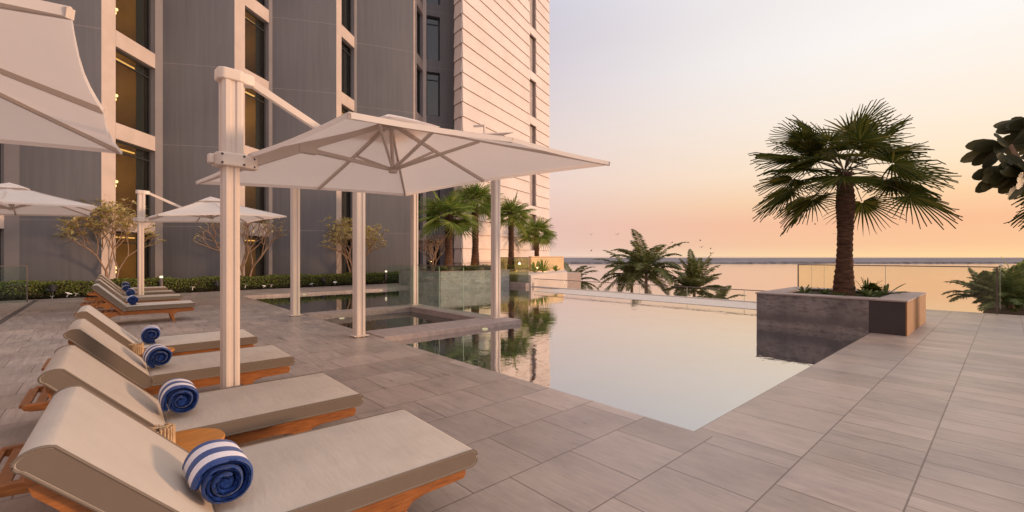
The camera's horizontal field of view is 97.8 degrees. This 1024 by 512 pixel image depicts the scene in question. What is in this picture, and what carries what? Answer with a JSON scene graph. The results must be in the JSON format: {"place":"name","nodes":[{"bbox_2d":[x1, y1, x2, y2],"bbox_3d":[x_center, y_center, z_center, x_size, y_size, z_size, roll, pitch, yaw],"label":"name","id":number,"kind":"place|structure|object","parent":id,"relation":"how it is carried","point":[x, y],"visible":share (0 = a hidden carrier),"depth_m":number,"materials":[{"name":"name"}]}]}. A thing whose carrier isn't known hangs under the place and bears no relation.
{"place":"outdoors","nodes":[
{"label":"outdoors","id":0,"kind":"place"},
{"bbox_2d":[0,283,391,300],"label":"planting bed","id":1,"kind":"object","parent":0,"point":[178,292],"depth_m":17.27,"materials":[{"name":"green plant"}]},
{"bbox_2d":[45,285,57,298],"bbox_3d":[-15.198,1.189,14.769,0.246,0.486,0.291,0,0,-18],"label":"garden spotlight","id":2,"kind":"object","parent":1,"relation":"on","point":[52,289],"visible":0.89,"depth_m":14.71,"materials":[{"name":"black metal"}]},
{"bbox_2d":[54,198,165,282],"bbox_3d":[-14.662,-0.394,16.107,2.845,3.626,3.173,0,0,18],"label":"frangipani tree","id":3,"kind":"object","parent":1,"relation":"on","point":[124,223],"visible":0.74,"depth_m":15.67,"materials":[{"name":"green plant"}]},
{"bbox_2d":[159,275,162,285],"bbox_3d":[-13.117,1.058,16.717,0.113,0.685,0.116,0,0,-42],"label":"bollard lamp","id":4,"kind":"object","parent":1,"relation":"on","point":[161,280],"visible":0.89,"depth_m":16.68,"materials":[{"name":"grey metal"}]},
{"bbox_2d":[0,271,398,299],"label":"hedge","id":5,"kind":"object","parent":1,"relation":"on","point":[9,289],"visible":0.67,"depth_m":17.27,"materials":[{"name":"plant"}]},
{"bbox_2d":[0,280,398,300],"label":"ground cover","id":6,"kind":"object","parent":1,"relation":"on","point":[187,289],"visible":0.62,"depth_m":17.51,"materials":[{"name":"green plant"}]},
{"bbox_2d":[193,218,288,278],"bbox_3d":[-11.282,-0.330,18.815,3.851,3.504,3.689,0,0,-42],"label":"frangipani tree","id":7,"kind":"object","parent":1,"relation":"on","point":[246,236],"visible":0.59,"depth_m":18.84,"materials":[{"name":"brown plant"}]},
{"bbox_2d":[317,215,389,275],"bbox_3d":[-7.720,-0.242,21.929,3.502,3.326,3.670,0,0,-27],"label":"frangipani tree","id":8,"kind":"object","parent":1,"relation":"on","point":[347,231],"visible":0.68,"depth_m":21.52,"materials":[{"name":"green plant"}]},
{"bbox_2d":[240,283,420,297],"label":"back walkway","id":9,"kind":"structure","parent":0,"point":[303,290],"depth_m":18.63,"materials":[{"name":"stone"}]},
{"bbox_2d":[325,312,455,330],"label":"shallow pool water","id":10,"kind":"structure","parent":0,"point":[386,321],"depth_m":10.53,"materials":[{"name":"grey liquid"}]},
{"bbox_2d":[0,291,961,511],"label":"pool deck","id":11,"kind":"structure","parent":0,"point":[538,448],"depth_m":3.54,"materials":[{"name":"tile"}]},
{"bbox_2d":[0,266,27,301],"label":"glass balustrade","id":12,"kind":"object","parent":11,"relation":"on","point":[26,281],"visible":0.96,"depth_m":13.56,"materials":[{"name":"clear glass"}]},
{"bbox_2d":[0,300,38,323],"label":"drain channel","id":13,"kind":"object","parent":11,"relation":"on","point":[7,317],"visible":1,"depth_m":11.13,"materials":[{"name":"grey metal"}]},
{"bbox_2d":[0,183,96,216],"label":"cantilever umbrella","id":14,"kind":"object","parent":11,"relation":"on","point":[15,199],"visible":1,"depth_m":10.39,"materials":[{"name":"fabric"}]},
{"bbox_2d":[0,0,122,154],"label":"cantilever umbrella","id":15,"kind":"object","parent":11,"relation":"on","point":[48,98],"visible":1,"depth_m":2.63,"materials":[{"name":"fabric"}]},
{"bbox_2d":[87,274,167,295],"bbox_3d":[-12.125,0.985,14.136,1.910,0.830,0.825,0,0,-42],"label":"sun lounger","id":16,"kind":"object","parent":11,"relation":"on","point":[134,288],"visible":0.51,"depth_m":14.03,"materials":[{"name":"fabric"}]},
{"bbox_2d":[83,277,174,300],"bbox_3d":[-10.686,0.985,12.538,1.910,0.830,0.825,0,0,-42],"label":"sun lounger","id":17,"kind":"object","parent":11,"relation":"on","point":[152,292],"visible":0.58,"depth_m":12.43,"materials":[{"name":"fabric"}]},
{"bbox_2d":[121,285,130,291],"bbox_3d":[-10.732,0.903,12.438,0.258,0.179,0.197,0,0,45],"label":"rolled towel","id":18,"kind":"object","parent":17,"relation":"on","point":[125,288],"visible":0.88,"depth_m":12.35,"materials":[{"name":"blue fabric"}]},
{"bbox_2d":[80,279,182,309],"bbox_3d":[-9.482,0.985,11.201,1.910,0.830,0.825,0,0,-42],"label":"sun lounger","id":19,"kind":"object","parent":11,"relation":"on","point":[154,298],"visible":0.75,"depth_m":11.03,"materials":[{"name":"fabric"}]},
{"bbox_2d":[126,288,134,295],"bbox_3d":[-9.462,0.903,11.093,0.174,0.189,0.258,0,0,-40],"label":"rolled towel","id":20,"kind":"object","parent":19,"relation":"on","point":[130,291],"visible":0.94,"depth_m":11.01,"materials":[{"name":"blue fabric"}]},
{"bbox_2d":[74,283,195,321],"bbox_3d":[-7.876,0.985,9.417,1.910,0.830,0.825,0,0,-42],"label":"sun lounger","id":21,"kind":"object","parent":11,"relation":"on","point":[122,308],"visible":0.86,"depth_m":9.21,"materials":[{"name":"fabric"}]},
{"bbox_2d":[126,295,138,304],"bbox_3d":[-7.915,0.919,9.323,0.184,0.186,0.258,0,0,-44],"label":"rolled towel","id":22,"kind":"object","parent":21,"relation":"on","point":[133,299],"visible":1,"depth_m":9.24,"materials":[{"name":"blue fabric"}]},
{"bbox_2d":[41,305,257,370],"bbox_3d":[-4.202,0.985,5.337,1.910,0.830,0.825,0,0,-42],"label":"sun lounger","id":23,"kind":"object","parent":11,"relation":"on","point":[190,343],"visible":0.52,"depth_m":5.25,"materials":[{"name":"fabric"}]},
{"bbox_2d":[141,325,159,343],"bbox_3d":[-4.246,0.921,5.253,0.176,0.188,0.258,0,0,-39],"label":"rolled towel","id":24,"kind":"object","parent":23,"relation":"on","point":[150,334],"visible":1,"depth_m":5.17,"materials":[{"name":"blue fabric"}]},
{"bbox_2d":[19,318,294,411],"bbox_3d":[-3.192,0.985,4.215,1.910,0.830,0.825,0,0,-42],"label":"sun lounger","id":25,"kind":"object","parent":11,"relation":"on","point":[199,370],"visible":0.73,"depth_m":4.00,"materials":[{"name":"fabric"}]},
{"bbox_2d":[142,344,171,368],"bbox_3d":[-3.245,0.912,4.088,0.268,0.185,0.187,0,0,44],"label":"rolled towel","id":26,"kind":"object","parent":25,"relation":"on","point":[153,355],"visible":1,"depth_m":4.01,"materials":[{"name":"blue fabric"}]},
{"bbox_2d":[139,347,174,356],"bbox_3d":[-3.769,1.196,4.680,0.384,0.412,0.384,0,0,8],"label":"side table","id":27,"kind":"object","parent":11,"relation":"on","point":[172,349],"visible":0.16,"depth_m":4.74,"materials":[{"name":"brown wood"}]},
{"bbox_2d":[129,343,143,354],"bbox_3d":[-3.772,0.932,4.489,0.116,0.111,0.115,0,0,-9],"label":"candle holder","id":28,"kind":"object","parent":27,"relation":"on","point":[137,348],"visible":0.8,"depth_m":4.46,"materials":[{"name":"wood"}]},
{"bbox_2d":[0,345,362,497],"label":"sun lounger","id":29,"kind":"object","parent":11,"relation":"on","point":[265,409],"visible":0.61,"depth_m":2.91,"materials":[{"name":"fabric"}]},
{"bbox_2d":[158,378,198,412],"bbox_3d":[-2.157,0.900,2.889,0.194,0.178,0.268,0,0,-42],"label":"rolled towel","id":30,"kind":"object","parent":29,"relation":"on","point":[178,395],"visible":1,"depth_m":2.81,"materials":[{"name":"blue fabric"}]},
{"bbox_2d":[176,428,224,451],"bbox_3d":[-1.758,1.196,2.386,0.384,0.412,0.384,0,0,-42],"label":"side table","id":31,"kind":"object","parent":11,"relation":"on","point":[188,440],"visible":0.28,"depth_m":2.45,"materials":[{"name":"brown wood"}]},
{"bbox_2d":[151,423,175,443],"bbox_3d":[-1.812,0.932,2.311,0.115,0.111,0.117,0,0,-42],"label":"candle holder","id":32,"kind":"object","parent":31,"relation":"on","point":[167,430],"visible":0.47,"depth_m":2.31,"materials":[{"name":"wood"}]},
{"bbox_2d":[133,190,286,294],"bbox_3d":[-8.957,-0.176,12.887,3.917,3.152,3.357,0,0,45],"label":"cantilever umbrella","id":33,"kind":"object","parent":11,"relation":"on","point":[206,210],"visible":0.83,"depth_m":12.02,"materials":[{"name":"fabric"}]},
{"bbox_2d":[9,385,477,511],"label":"sun lounger","id":34,"kind":"object","parent":11,"relation":"on","point":[83,449],"visible":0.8,"depth_m":1.93,"materials":[{"name":"beige fabric"}]},
{"bbox_2d":[182,439,252,503],"bbox_3d":[-1.233,0.897,1.870,0.214,0.182,0.278,0,0,-43],"label":"rolled towel","id":35,"kind":"object","parent":34,"relation":"on","point":[218,471],"visible":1,"depth_m":1.80,"materials":[{"name":"blue fabric"}]},
{"bbox_2d":[195,66,609,388],"bbox_3d":[-1.386,-0.033,4.428,3.561,2.865,3.052,0,0,44],"label":"cantilever umbrella","id":36,"kind":"object","parent":11,"relation":"on","point":[387,154],"visible":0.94,"depth_m":4.48,"materials":[{"name":"fabric"}]},
{"bbox_2d":[509,268,566,287],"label":"terrace","id":37,"kind":"structure","parent":0,"point":[528,276],"depth_m":22.99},
{"bbox_2d":[487,193,536,270],"bbox_3d":[-0.079,-1.460,26.321,2.878,4.734,3.006,0,0,-42],"label":"courtyard palm","id":38,"kind":"object","parent":37,"relation":"on","point":[520,214],"visible":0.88,"depth_m":26.09,"materials":[{"name":"green plant"}]},
{"bbox_2d":[527,261,541,271],"bbox_3d":[1.213,0.577,24.195,0.990,0.647,1.312,0,0,10],"label":"terrace plant","id":39,"kind":"object","parent":37,"relation":"on","point":[532,265],"visible":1,"depth_m":24.09,"materials":[{"name":"green plant"}]},
{"bbox_2d":[516,216,556,255],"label":"courtyard palm","id":40,"kind":"object","parent":37,"relation":"on","point":[541,226],"visible":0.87,"depth_m":30.24,"materials":[{"name":"green plant"}]},
{"bbox_2d":[537,259,551,271],"bbox_3d":[1.779,0.533,24.916,1.378,0.735,1.265,0,0,-16],"label":"terrace plant","id":41,"kind":"object","parent":37,"relation":"on","point":[543,269],"visible":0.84,"depth_m":24.83,"materials":[{"name":"green plant"}]},
{"bbox_2d":[529,256,563,270],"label":"terrace wall","id":42,"kind":"structure","parent":0,"point":[558,261],"depth_m":27.96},
{"bbox_2d":[251,286,863,430],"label":"pool water","id":43,"kind":"structure","parent":0,"point":[692,367],"depth_m":7.26,"materials":[{"name":"clear liquid"}]},
{"bbox_2d":[302,304,520,340],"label":"pool dividing wall","id":44,"kind":"structure","parent":43,"relation":"in","point":[467,321],"depth_m":9.56,"materials":[{"name":"stone"}]},
{"bbox_2d":[288,124,513,337],"bbox_3d":[-2.683,-0.760,10.248,3.628,4.320,4.127,0,0,-42],"label":"shade shelter","id":45,"kind":"object","parent":44,"relation":"on","point":[358,264],"visible":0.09,"depth_m":9.99,"materials":[{"name":"metal"}]},
{"bbox_2d":[413,266,413,304],"bbox_3d":[-3.066,0.823,12.311,0.803,1.115,0.014,0,0,-42],"label":"glass balustrade","id":46,"kind":"object","parent":44,"relation":"on","point":[413,285],"visible":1,"depth_m":12.57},
{"bbox_2d":[419,265,490,312],"bbox_3d":[-1.549,0.810,11.315,0.040,1.140,3.231,0,0,-42],"label":"glass balustrade","id":47,"kind":"object","parent":44,"relation":"on","point":[463,278],"visible":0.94,"depth_m":11.05,"materials":[{"name":"clear glass"}]},
{"bbox_2d":[399,268,508,289],"bbox_3d":[-2.830,1.270,21.861,3.990,1.260,3.720,0,0,-42],"label":"stone planter","id":48,"kind":"object","parent":43,"relation":"in","point":[453,279],"visible":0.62,"depth_m":20.21,"materials":[{"name":"grey stone"}]},
{"bbox_2d":[418,232,447,270],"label":"frangipani tree","id":49,"kind":"object","parent":48,"relation":"on","point":[431,247],"visible":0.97,"depth_m":19.77,"materials":[{"name":"brown plant"}]},
{"bbox_2d":[418,188,481,270],"bbox_3d":[-2.812,-1.159,19.971,3.142,3.678,3.100,0,0,-42],"label":"courtyard palm","id":50,"kind":"object","parent":48,"relation":"on","point":[451,223],"visible":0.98,"depth_m":19.74,"materials":[{"name":"green plant"}]},
{"bbox_2d":[430,264,490,269],"bbox_3d":[-2.136,0.512,21.009,3.472,0.255,1.303,0,0,-42],"label":"planter ground cover","id":51,"kind":"object","parent":48,"relation":"on","point":[455,268],"visible":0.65,"depth_m":20.52,"materials":[{"name":"green plant"}]},
{"bbox_2d":[447,183,504,268],"bbox_3d":[-1.788,-1.635,22.492,2.914,4.624,2.840,0,0,-26],"label":"courtyard palm","id":52,"kind":"object","parent":48,"relation":"on","point":[476,194],"visible":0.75,"depth_m":22.30,"materials":[{"name":"green plant"}]},
{"bbox_2d":[509,282,533,286],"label":"pool end wall","id":53,"kind":"structure","parent":43,"relation":"in","point":[519,284],"depth_m":21.38,"materials":[{"name":"stone"}]},
{"bbox_2d":[533,286,756,309],"bbox_3d":[4.175,1.915,16.502,1.950,0.970,11.440,0,0,-42],"label":"infinity edge","id":54,"kind":"object","parent":43,"relation":"in","point":[697,301],"visible":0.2,"depth_m":15.33,"materials":[{"name":"stone"}]},
{"bbox_2d":[534,278,763,292],"bbox_3d":[4.868,1.250,17.100,0.025,0.360,11.401,0,0,-42],"label":"glass balustrade","id":55,"kind":"object","parent":54,"relation":"on","point":[658,285],"visible":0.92,"depth_m":16.47,"materials":[{"name":"clear glass"}]},
{"bbox_2d":[549,0,1023,256],"label":"sky","id":56,"kind":"structure","parent":0,"point":[677,96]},
{"bbox_2d":[564,257,1023,312],"bbox_3d":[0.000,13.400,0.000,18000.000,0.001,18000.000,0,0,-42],"label":"sea","id":57,"kind":"structure","parent":0,"point":[931,283],"depth_m":278.59,"materials":[{"name":"liquid"}]},
{"bbox_2d":[565,262,1020,263],"bbox_3d":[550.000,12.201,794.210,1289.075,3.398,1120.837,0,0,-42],"label":"breakwater","id":58,"kind":"object","parent":57,"relation":"in","point":[815,262],"visible":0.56,"depth_m":795.58,"materials":[{"name":"grey stone"}]},
{"bbox_2d":[564,258,1023,261],"bbox_3d":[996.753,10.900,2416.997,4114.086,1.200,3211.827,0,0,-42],"label":"shore","id":59,"kind":"structure","parent":0,"point":[829,259],"depth_m":1333.78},
{"bbox_2d":[695,333,923,461],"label":"pool edge paving","id":60,"kind":"structure","parent":0,"point":[798,416],"depth_m":4.30,"materials":[{"name":"tile"}]},
{"bbox_2d":[798,309,1023,511],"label":"side deck","id":61,"kind":"structure","parent":0,"point":[935,415],"depth_m":3.71,"materials":[{"name":"tile"}]},
{"bbox_2d":[755,287,926,335],"bbox_3d":[7.041,1.340,9.576,2.660,1.120,2.470,0,0,-42],"label":"palm planter","id":62,"kind":"object","parent":61,"relation":"on","point":[900,314],"visible":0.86,"depth_m":8.62,"materials":[{"name":"stone"}]},
{"bbox_2d":[791,284,815,293],"bbox_3d":[6.340,0.736,9.675,0.533,0.243,0.420,0,0,-29],"label":"agave plant","id":63,"kind":"object","parent":62,"relation":"on","point":[801,289],"visible":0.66,"depth_m":9.67,"materials":[{"name":"green plant"}]},
{"bbox_2d":[815,288,831,294],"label":"agave plant","id":64,"kind":"object","parent":62,"relation":"on","point":[826,291],"visible":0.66,"depth_m":9.47,"materials":[{"name":"green plant"}]},
{"bbox_2d":[749,98,962,295],"bbox_3d":[7.038,-1.291,9.434,3.533,4.278,3.487,0,0,-42],"label":"fan palm","id":65,"kind":"object","parent":62,"relation":"on","point":[861,134],"visible":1,"depth_m":9.32,"materials":[{"name":"green plant"}]},
{"bbox_2d":[851,288,879,297],"bbox_3d":[6.988,0.741,8.799,0.541,0.224,0.538,0,0,-42],"label":"agave plant","id":66,"kind":"object","parent":62,"relation":"on","point":[867,293],"visible":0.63,"depth_m":8.74,"materials":[{"name":"green plant"}]},
{"bbox_2d":[856,277,886,292],"bbox_3d":[7.523,0.636,9.405,0.558,0.408,0.539,0,0,-42],"label":"agave plant","id":67,"kind":"object","parent":62,"relation":"on","point":[866,284],"visible":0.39,"depth_m":9.41,"materials":[{"name":"green plant"}]},
{"bbox_2d":[859,283,883,290],"bbox_3d":[7.465,0.645,9.268,0.395,0.189,0.428,0,0,-42],"label":"leafy bush","id":68,"kind":"object","parent":62,"relation":"on","point":[873,286],"visible":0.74,"depth_m":9.20,"materials":[{"name":"green plant"}]},
{"bbox_2d":[874,289,889,296],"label":"agave plant","id":69,"kind":"object","parent":62,"relation":"on","point":[881,293],"visible":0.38,"depth_m":9.05,"materials":[{"name":"green plant"}]},
{"bbox_2d":[873,282,907,295],"bbox_3d":[7.837,0.701,9.313,0.652,0.278,0.691,0,0,-42],"label":"agave plant","id":70,"kind":"object","parent":62,"relation":"on","point":[886,287],"visible":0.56,"depth_m":9.29,"materials":[{"name":"green plant"}]},
{"bbox_2d":[798,264,997,313],"bbox_3d":[10.248,0.827,12.276,0.040,1.146,4.200,0,0,-42],"label":"glass balustrade","id":71,"kind":"object","parent":61,"relation":"on","point":[926,266],"visible":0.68,"depth_m":11.42,"materials":[{"name":"clear glass"}]},
{"bbox_2d":[960,116,1023,199],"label":"plumeria tree","id":72,"kind":"object","parent":61,"relation":"on","point":[1005,175],"visible":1,"depth_m":5.66,"materials":[{"name":"green plant"}]},
{"bbox_2d":[998,263,1002,308],"bbox_3d":[13.989,0.820,12.784,6.101,1.160,0.040,0,0,-42],"label":"glass balustrade","id":73,"kind":"object","parent":61,"relation":"on","point":[1000,265],"visible":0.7,"depth_m":11.76,"materials":[{"name":"clear glass"}]},
{"bbox_2d":[1003,191,1023,230],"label":"edge palm","id":74,"kind":"object","parent":61,"relation":"on","point":[1021,214],"visible":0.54,"depth_m":9.38,"materials":[{"name":"green plant"}]},
{"bbox_2d":[983,304,1023,315],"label":"planting bed","id":75,"kind":"object","parent":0,"point":[1004,310],"depth_m":13.29,"materials":[{"name":"green plant"}]},
{"bbox_2d":[941,265,998,302],"bbox_3d":[14.835,0.938,13.962,1.942,1.303,2.051,0,0,-42],"label":"feathery palm","id":76,"kind":"object","parent":75,"relation":"on","point":[985,275],"visible":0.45,"depth_m":14.05,"materials":[{"name":"green plant"}]},
{"bbox_2d":[960,263,1023,311],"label":"feathery palm","id":77,"kind":"object","parent":75,"relation":"on","point":[1012,291],"visible":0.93,"depth_m":12.31,"materials":[{"name":"green plant"}]},
{"bbox_2d":[969,257,1023,282],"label":"feathery palm","id":78,"kind":"object","parent":75,"relation":"on","point":[1018,264],"visible":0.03,"depth_m":14.75,"materials":[{"name":"green plant"}]},
{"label":"beach","id":79,"kind":"structure","parent":0,"visible":0},
{"bbox_2d":[567,272,580,288],"bbox_3d":[-39.418,5.900,21.361,90.000,9.000,35.500,0,0,-42],"label":"hotel podium","id":80,"kind":"object","parent":79,"relation":"on","point":[576,278],"visible":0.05,"depth_m":37.72,"materials":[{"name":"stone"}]},
{"bbox_2d":[0,0,454,285],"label":"hotel building","id":81,"kind":"structure","parent":80,"relation":"on","point":[150,67],"depth_m":18.98,"materials":[{"name":"grey concrete"}]},
{"bbox_2d":[0,229,0,281],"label":"window","id":82,"kind":"structure","parent":81,"relation":"in","point":[0,229],"depth_m":15.05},
{"bbox_2d":[0,143,0,183],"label":"window","id":83,"kind":"structure","parent":81,"relation":"in","point":[0,143],"depth_m":15.05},
{"bbox_2d":[116,0,149,50],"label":"window","id":84,"kind":"structure","parent":81,"relation":"in","point":[129,13],"depth_m":18.35,"materials":[{"name":"glass"}]},
{"bbox_2d":[116,231,150,281],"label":"window","id":85,"kind":"structure","parent":81,"relation":"in","point":[128,269],"depth_m":18.36,"materials":[{"name":"clear glass"}]},
{"bbox_2d":[116,140,150,217],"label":"window","id":86,"kind":"structure","parent":81,"relation":"in","point":[129,165],"depth_m":18.35,"materials":[{"name":"clear glass"}]},
{"bbox_2d":[116,49,150,134],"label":"window","id":87,"kind":"structure","parent":81,"relation":"in","point":[130,76],"depth_m":18.35,"materials":[{"name":"glass"}]},
{"bbox_2d":[245,236,264,276],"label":"window","id":88,"kind":"structure","parent":81,"relation":"in","point":[256,253],"depth_m":21.46,"materials":[{"name":"clear glass"}]},
{"bbox_2d":[245,186,264,223],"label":"window","id":89,"kind":"structure","parent":81,"relation":"in","point":[252,193],"depth_m":21.47,"materials":[{"name":"glass"}]},
{"bbox_2d":[245,88,264,149],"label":"window","id":90,"kind":"structure","parent":81,"relation":"in","point":[253,101],"depth_m":21.46,"materials":[{"name":"clear glass"}]},
{"bbox_2d":[245,8,264,78],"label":"window","id":91,"kind":"structure","parent":81,"relation":"in","point":[253,29],"depth_m":21.44,"materials":[{"name":"glass"}]},
{"bbox_2d":[342,239,350,272],"bbox_3d":[-8.835,0.215,23.291,0.270,2.270,1.327,0,0,8],"label":"window","id":92,"kind":"structure","parent":81,"relation":"in","point":[345,264],"depth_m":23.86,"materials":[{"name":"glass"}]},
{"bbox_2d":[342,40,350,97],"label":"window","id":93,"kind":"structure","parent":81,"relation":"in","point":[344,44],"depth_m":23.86,"materials":[{"name":"clear glass"}]},
{"bbox_2d":[344,191,350,225],"bbox_3d":[-8.835,-2.915,23.291,0.270,2.810,1.327,0,0,8],"label":"window","id":94,"kind":"structure","parent":81,"relation":"in","point":[345,193],"depth_m":23.86,"materials":[{"name":"black glass"}]},
{"bbox_2d":[344,0,350,32],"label":"window","id":95,"kind":"structure","parent":81,"relation":"in","point":[345,1],"depth_m":23.86,"materials":[{"name":"clear glass"}]},
{"bbox_2d":[417,68,419,113],"bbox_3d":[-5.634,-9.715,26.318,0.080,2.810,1.217,0,0,5],"label":"window","id":96,"kind":"structure","parent":81,"relation":"in","point":[418,75],"depth_m":26.84,"materials":[{"name":"glass"}]},
{"bbox_2d":[417,10,419,55],"bbox_3d":[-5.634,-13.115,26.318,0.080,2.810,1.217,0,0,5],"label":"window","id":97,"kind":"structure","parent":81,"relation":"in","point":[418,18],"depth_m":26.84,"materials":[{"name":"clear glass"}]},
{"bbox_2d":[418,242,419,268],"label":"window","id":98,"kind":"structure","parent":81,"relation":"in","point":[419,242],"depth_m":26.84,"materials":[{"name":"glass"}]},
{"bbox_2d":[418,193,419,229],"bbox_3d":[-5.634,-2.915,26.318,0.080,2.810,1.217,0,0,5],"label":"window","id":99,"kind":"structure","parent":81,"relation":"in","point":[419,193],"depth_m":26.84,"materials":[{"name":"black glass"}]},
{"bbox_2d":[426,240,438,268],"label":"window","id":100,"kind":"structure","parent":81,"relation":"in","point":[437,255],"depth_m":28.83,"materials":[{"name":"black glass"}]},
{"bbox_2d":[426,190,438,227],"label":"window","id":101,"kind":"structure","parent":81,"relation":"in","point":[430,194],"depth_m":28.85,"materials":[{"name":"grey glass"}]},
{"bbox_2d":[426,72,438,115],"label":"window","id":102,"kind":"structure","parent":81,"relation":"in","point":[432,80],"depth_m":28.85,"materials":[{"name":"glass"}]},
{"bbox_2d":[426,16,438,60],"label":"window","id":103,"kind":"structure","parent":81,"relation":"in","point":[432,24],"depth_m":28.83,"materials":[{"name":"glass"}]},
{"bbox_2d":[426,0,438,4],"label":"window","id":104,"kind":"structure","parent":81,"relation":"in","point":[428,1],"depth_m":28.87,"materials":[{"name":"glass"}]},
{"bbox_2d":[454,0,549,269],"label":"stone tower","id":105,"kind":"structure","parent":80,"relation":"on","point":[501,66],"depth_m":29.67,"materials":[{"name":"beige stone"}]},
{"bbox_2d":[529,175,532,205],"bbox_3d":[1.330,-5.088,33.471,1.035,2.696,0.369,0,0,-42],"label":"slit window","id":106,"kind":"structure","parent":105,"relation":"in","point":[531,176],"depth_m":33.73,"materials":[{"name":"beige glass"}]},
{"bbox_2d":[529,126,532,142],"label":"slit window","id":107,"kind":"structure","parent":105,"relation":"in","point":[531,128],"depth_m":33.73,"materials":[{"name":"beige glass"}]},
{"bbox_2d":[529,82,532,116],"bbox_3d":[1.330,-11.744,33.471,1.035,2.696,0.369,0,0,-42],"label":"slit window","id":108,"kind":"structure","parent":105,"relation":"in","point":[531,84],"depth_m":33.73,"materials":[{"name":"beige glass"}]},
{"bbox_2d":[529,37,532,71],"bbox_3d":[1.330,-15.072,33.471,1.035,2.696,0.369,0,0,-42],"label":"slit window","id":109,"kind":"structure","parent":105,"relation":"in","point":[531,40],"depth_m":33.73,"materials":[{"name":"beige glass"}]},
{"bbox_2d":[529,0,532,26],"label":"slit window","id":110,"kind":"structure","parent":105,"relation":"in","point":[531,1],"depth_m":33.73,"materials":[{"name":"beige glass"}]},
{"bbox_2d":[564,262,599,289],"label":"coconut palm","id":111,"kind":"object","parent":79,"relation":"on","point":[583,284],"visible":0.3,"depth_m":69.20,"materials":[{"name":"green plant"}]},
{"bbox_2d":[592,248,671,294],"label":"coconut palm","id":112,"kind":"object","parent":79,"relation":"on","point":[627,274],"visible":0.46,"depth_m":62.01,"materials":[{"name":"green plant"}]},
{"bbox_2d":[601,229,688,294],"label":"coconut palm","id":113,"kind":"object","parent":79,"relation":"on","point":[646,259],"visible":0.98,"depth_m":57.69,"materials":[{"name":"green plant"}]},
{"bbox_2d":[659,249,730,298],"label":"coconut palm","id":114,"kind":"object","parent":79,"relation":"on","point":[694,275],"visible":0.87,"depth_m":56.12,"materials":[{"name":"green plant"}]},
{"bbox_2d":[696,285,745,299],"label":"coconut palm","id":115,"kind":"object","parent":79,"relation":"on","point":[723,294],"visible":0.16,"depth_m":63.05,"materials":[{"name":"green plant"}]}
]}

